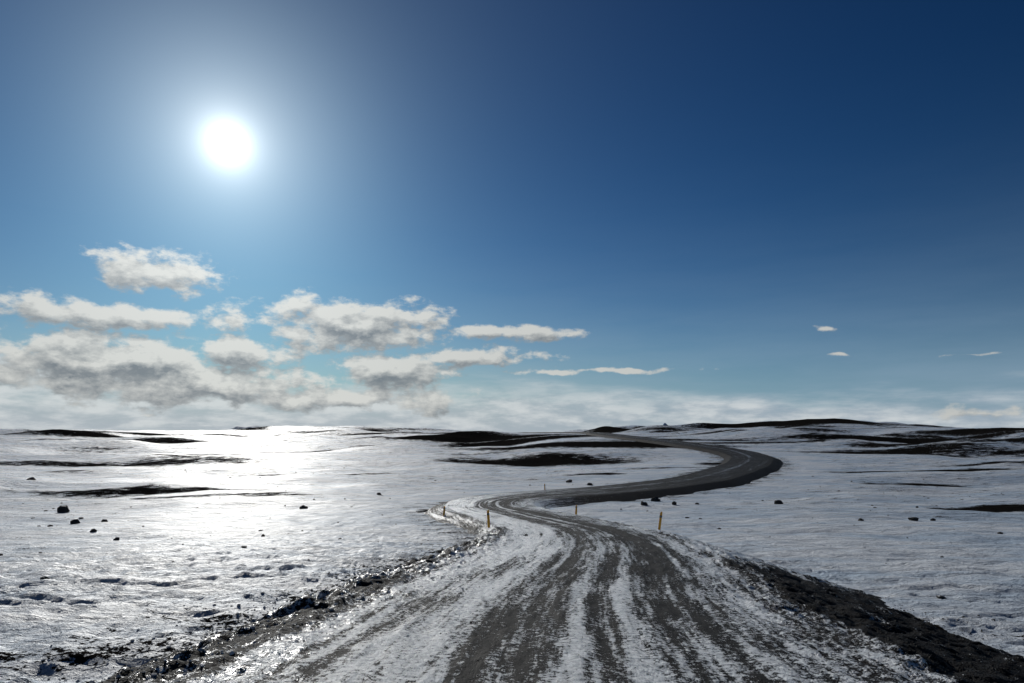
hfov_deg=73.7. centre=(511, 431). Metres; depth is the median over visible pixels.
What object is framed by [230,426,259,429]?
distant mountain
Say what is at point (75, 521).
boulder
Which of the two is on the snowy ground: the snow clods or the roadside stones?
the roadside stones
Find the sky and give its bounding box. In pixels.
[0,0,1023,432]
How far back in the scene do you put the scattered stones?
51.05 m
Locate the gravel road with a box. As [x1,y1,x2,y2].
[99,432,1023,682]
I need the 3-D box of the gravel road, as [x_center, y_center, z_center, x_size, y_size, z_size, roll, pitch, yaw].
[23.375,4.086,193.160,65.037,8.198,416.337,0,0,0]
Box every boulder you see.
[57,505,69,512]
[70,519,79,523]
[774,500,782,503]
[908,517,918,520]
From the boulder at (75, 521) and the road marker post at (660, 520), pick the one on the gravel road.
the road marker post at (660, 520)
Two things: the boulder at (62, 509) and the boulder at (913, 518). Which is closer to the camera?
the boulder at (913, 518)
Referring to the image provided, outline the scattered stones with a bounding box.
[0,464,1003,598]
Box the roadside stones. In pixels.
[60,534,504,680]
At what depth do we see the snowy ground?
56.19 m
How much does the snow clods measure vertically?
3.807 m
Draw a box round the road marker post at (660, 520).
[658,512,661,529]
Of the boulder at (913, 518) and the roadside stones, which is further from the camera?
the boulder at (913, 518)
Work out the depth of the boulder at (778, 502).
63.82 m
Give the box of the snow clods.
[1,523,535,682]
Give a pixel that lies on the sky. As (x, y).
(514, 216)
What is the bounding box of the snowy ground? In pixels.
[0,418,1023,682]
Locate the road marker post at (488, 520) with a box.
[487,510,489,527]
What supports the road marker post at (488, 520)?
on the gravel road

